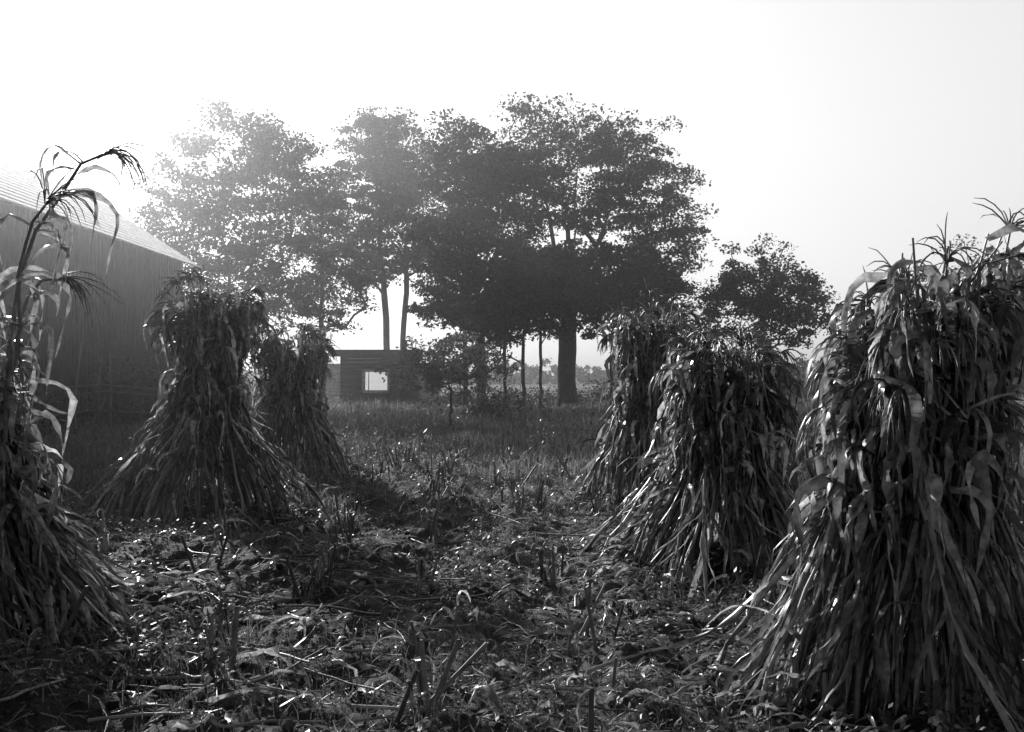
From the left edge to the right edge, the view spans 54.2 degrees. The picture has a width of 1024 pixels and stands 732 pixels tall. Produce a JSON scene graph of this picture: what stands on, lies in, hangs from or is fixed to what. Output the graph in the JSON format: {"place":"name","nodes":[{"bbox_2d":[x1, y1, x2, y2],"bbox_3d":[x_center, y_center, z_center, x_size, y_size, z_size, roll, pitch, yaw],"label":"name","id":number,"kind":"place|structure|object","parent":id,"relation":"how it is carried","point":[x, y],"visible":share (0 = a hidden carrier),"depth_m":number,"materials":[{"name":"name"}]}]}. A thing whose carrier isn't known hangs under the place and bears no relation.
{"place":"outdoors","nodes":[
{"label":"outdoors","id":0,"kind":"place"},
{"bbox_2d":[0,376,1023,731],"bbox_3d":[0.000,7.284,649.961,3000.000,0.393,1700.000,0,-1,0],"label":"ground","id":1,"kind":"structure","parent":0,"point":[52,704],"depth_m":6.60,"materials":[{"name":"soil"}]},
{"bbox_2d":[0,145,201,430],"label":"wooden barn","id":2,"kind":"structure","parent":1,"relation":"on","point":[142,262],"depth_m":26.69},
{"bbox_2d":[0,302,120,415],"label":"doors","id":3,"kind":"structure","parent":2,"relation":"in","point":[114,345],"depth_m":23.11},
{"bbox_2d":[48,338,164,430],"bbox_3d":[-9.097,0.629,24.040,3.856,2.566,0.448,0,-1,-5],"label":"wooden fence","id":4,"kind":"object","parent":1,"relation":"on","point":[109,410],"visible":0.51,"depth_m":23.87,"materials":[{"name":"grey wood"}]},
{"bbox_2d":[0,142,227,657],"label":"corn shock","id":5,"kind":"object","parent":1,"relation":"on","point":[44,546],"visible":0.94,"depth_m":6.21,"materials":[{"name":"grey plant"}]},
{"bbox_2d":[36,412,222,496],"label":"tall grass","id":6,"kind":"structure","parent":1,"relation":"on","point":[116,447],"depth_m":18.61,"materials":[{"name":"plant"}]},
{"bbox_2d":[12,337,259,440],"bbox_3d":[-10.562,0.086,32.252,8.260,3.763,21.485,0,-1,-17],"label":"hedge","id":7,"kind":"object","parent":1,"relation":"on","point":[118,400],"visible":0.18,"depth_m":25.89,"materials":[{"name":"grey plant"}]},
{"bbox_2d":[60,263,341,531],"bbox_3d":[-3.750,0.308,12.114,3.464,3.192,3.588,0,-1,0],"label":"corn shock","id":8,"kind":"object","parent":1,"relation":"on","point":[206,393],"visible":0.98,"depth_m":11.76,"materials":[{"name":"grey plant"}]},
{"bbox_2d":[127,95,356,376],"bbox_3d":[-12.728,-5.088,46.039,10.740,14.504,8.111,0,-1,-23],"label":"shade tree","id":9,"kind":"object","parent":1,"relation":"on","point":[262,163],"visible":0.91,"depth_m":45.38,"materials":[{"name":"grey plant"}]},
{"bbox_2d":[245,305,378,480],"bbox_3d":[-3.699,0.443,16.321,3.078,2.919,3.024,0,-1,0],"label":"corn shock","id":10,"kind":"object","parent":1,"relation":"on","point":[294,377],"visible":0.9,"depth_m":15.97,"materials":[{"name":"grey plant"}]},
{"bbox_2d":[269,176,388,401],"bbox_3d":[-9.626,-3.822,51.206,6.664,12.057,6.237,0,-1,0],"label":"shade tree","id":11,"kind":"object","parent":1,"relation":"on","point":[360,283],"visible":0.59,"depth_m":50.78,"materials":[{"name":"grey plant"}]},
{"bbox_2d":[312,101,436,349],"bbox_3d":[-8.382,-6.813,60.683,7.873,18.208,6.305,0,-1,0],"label":"shade tree","id":12,"kind":"object","parent":1,"relation":"on","point":[375,127],"visible":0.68,"depth_m":59.63,"materials":[{"name":"grey plant"}]},
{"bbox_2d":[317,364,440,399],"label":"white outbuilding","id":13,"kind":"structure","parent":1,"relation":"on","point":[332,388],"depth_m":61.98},
{"bbox_2d":[334,342,424,403],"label":"shed","id":14,"kind":"structure","parent":1,"relation":"on","point":[359,378],"depth_m":54.98,"materials":[{"name":"wood"}]},
{"bbox_2d":[362,369,389,392],"bbox_3d":[-7.475,0.830,54.955,1.530,1.320,0.060,0,-1,0],"label":"window frame","id":15,"kind":"structure","parent":14,"relation":"in","point":[364,370],"depth_m":54.93,"materials":[{"name":"grey wood"}]},
{"bbox_2d":[395,367,411,402],"bbox_3d":[-5.950,1.080,54.949,0.900,2.000,0.043,0,-1,0],"label":"door","id":16,"kind":"structure","parent":14,"relation":"in","point":[405,394],"depth_m":54.93,"materials":[{"name":"grey wood"}]},
{"bbox_2d":[357,127,462,349],"bbox_3d":[-6.006,-6.067,60.811,7.709,16.710,6.454,0,-1,40],"label":"shade tree","id":17,"kind":"object","parent":1,"relation":"on","point":[393,222],"visible":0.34,"depth_m":60.20,"materials":[{"name":"grey plant"}]},
{"bbox_2d":[373,329,524,428],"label":"sapling","id":18,"kind":"object","parent":1,"relation":"on","point":[432,374],"visible":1,"depth_m":28.26,"materials":[{"name":"grey plant"}]},
{"bbox_2d":[406,253,509,407],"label":"young tree","id":19,"kind":"object","parent":1,"relation":"on","point":[445,313],"visible":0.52,"depth_m":44.24,"materials":[{"name":"grey plant"}]},
{"bbox_2d":[395,108,585,404],"bbox_3d":[-0.819,-4.785,46.154,9.119,13.888,7.780,0,-1,0],"label":"shade tree","id":20,"kind":"object","parent":1,"relation":"on","point":[473,230],"visible":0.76,"depth_m":45.06,"materials":[{"name":"grey plant"}]},
{"bbox_2d":[449,255,563,404],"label":"young tree","id":21,"kind":"object","parent":1,"relation":"on","point":[506,301],"visible":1,"depth_m":40.79,"materials":[{"name":"grey plant"}]},
{"bbox_2d":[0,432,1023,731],"bbox_3d":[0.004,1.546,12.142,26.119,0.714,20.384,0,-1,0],"label":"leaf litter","id":22,"kind":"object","parent":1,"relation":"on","point":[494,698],"visible":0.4,"depth_m":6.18,"materials":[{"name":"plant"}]},
{"bbox_2d":[0,458,1023,731],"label":"fallen stalks","id":23,"kind":"object","parent":1,"relation":"on","point":[106,718],"visible":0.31,"depth_m":5.71,"materials":[{"name":"plant"}]},
{"bbox_2d":[0,434,1023,731],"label":"field weeds","id":24,"kind":"object","parent":1,"relation":"on","point":[946,724],"visible":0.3,"depth_m":5.69,"materials":[{"name":"grey plant"}]},
{"bbox_2d":[17,431,1023,731],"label":"corn stubble","id":25,"kind":"object","parent":1,"relation":"on","point":[419,677],"visible":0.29,"depth_m":7.30,"materials":[{"name":"grey plant"}]},
{"bbox_2d":[451,246,596,409],"bbox_3d":[0.509,-1.550,44.043,6.679,7.383,5.471,0,-1,0],"label":"young tree","id":26,"kind":"object","parent":1,"relation":"on","point":[573,266],"visible":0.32,"depth_m":43.38,"materials":[{"name":"grey plant"}]},
{"bbox_2d":[34,391,1023,464],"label":"meadow grass","id":27,"kind":"structure","parent":1,"relation":"on","point":[407,423],"depth_m":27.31,"materials":[{"name":"plant"}]},
{"bbox_2d":[243,357,819,384],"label":"distant treeline","id":28,"kind":"object","parent":1,"relation":"on","point":[531,373],"visible":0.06,"depth_m":172.22,"materials":[{"name":"grey plant"}]},
{"bbox_2d":[509,243,582,407],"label":"young tree","id":29,"kind":"object","parent":1,"relation":"on","point":[559,329],"visible":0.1,"depth_m":46.92,"materials":[{"name":"black plant"}]},
{"bbox_2d":[471,91,719,406],"bbox_3d":[3.987,-5.703,50.611,12.875,15.883,8.521,0,-1,0],"label":"shade tree","id":30,"kind":"object","parent":1,"relation":"on","point":[635,176],"visible":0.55,"depth_m":49.32,"materials":[{"name":"grey plant"}]},
{"bbox_2d":[533,243,699,408],"bbox_3d":[4.380,-1.598,42.798,7.204,7.452,6.556,0,-1,34],"label":"young tree","id":31,"kind":"object","parent":1,"relation":"on","point":[578,296],"visible":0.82,"depth_m":42.19,"materials":[{"name":"grey plant"}]},
{"bbox_2d":[429,366,813,420],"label":"bushes","id":32,"kind":"object","parent":1,"relation":"on","point":[596,393],"visible":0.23,"depth_m":49.48,"materials":[{"name":"grey plant"}]},
{"bbox_2d":[547,277,722,512],"bbox_3d":[1.709,0.384,12.912,2.284,3.000,2.406,0,-1,-21],"label":"corn shock","id":33,"kind":"object","parent":1,"relation":"on","point":[637,353],"visible":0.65,"depth_m":12.56,"materials":[{"name":"grey plant"}]},
{"bbox_2d":[561,304,814,605],"bbox_3d":[1.861,0.664,8.776,2.898,2.399,2.856,0,-1,0],"label":"corn shock","id":34,"kind":"object","parent":1,"relation":"on","point":[733,417],"visible":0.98,"depth_m":8.44,"materials":[{"name":"grey plant"}]},
{"bbox_2d":[682,232,857,356],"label":"orchard tree","id":35,"kind":"object","parent":1,"relation":"on","point":[761,304],"visible":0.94,"depth_m":41.38,"materials":[{"name":"grey plant"}]},
{"bbox_2d":[640,198,1023,731],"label":"corn shock","id":36,"kind":"object","parent":1,"relation":"on","point":[909,498],"visible":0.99,"depth_m":4.83,"materials":[{"name":"grey plant"}]},
{"bbox_2d":[715,345,1023,397],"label":"hedge","id":37,"kind":"object","parent":1,"relation":"on","point":[802,363],"visible":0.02,"depth_m":67.98,"materials":[{"name":"grey plant"}]},
{"bbox_2d":[777,413,1023,511],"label":"tall grass","id":38,"kind":"structure","parent":1,"relation":"on","point":[1020,459],"depth_m":17.37,"materials":[{"name":"plant"}]},
{"bbox_2d":[907,234,1023,302],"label":"orchard tree","id":39,"kind":"object","parent":1,"relation":"on","point":[955,268],"visible":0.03,"depth_m":43.91,"materials":[{"name":"grey plant"}]},
{"bbox_2d":[0,0,1023,375],"label":"sky","id":40,"kind":"structure","parent":0,"point":[836,130],"materials":[{"name":"white"}]},
{"bbox_2d":[40,425,1023,516],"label":"field edge grass","id":41,"kind":"structure","parent":0,"point":[585,455],"depth_m":15.82,"materials":[{"name":"grey plant"}]}
]}

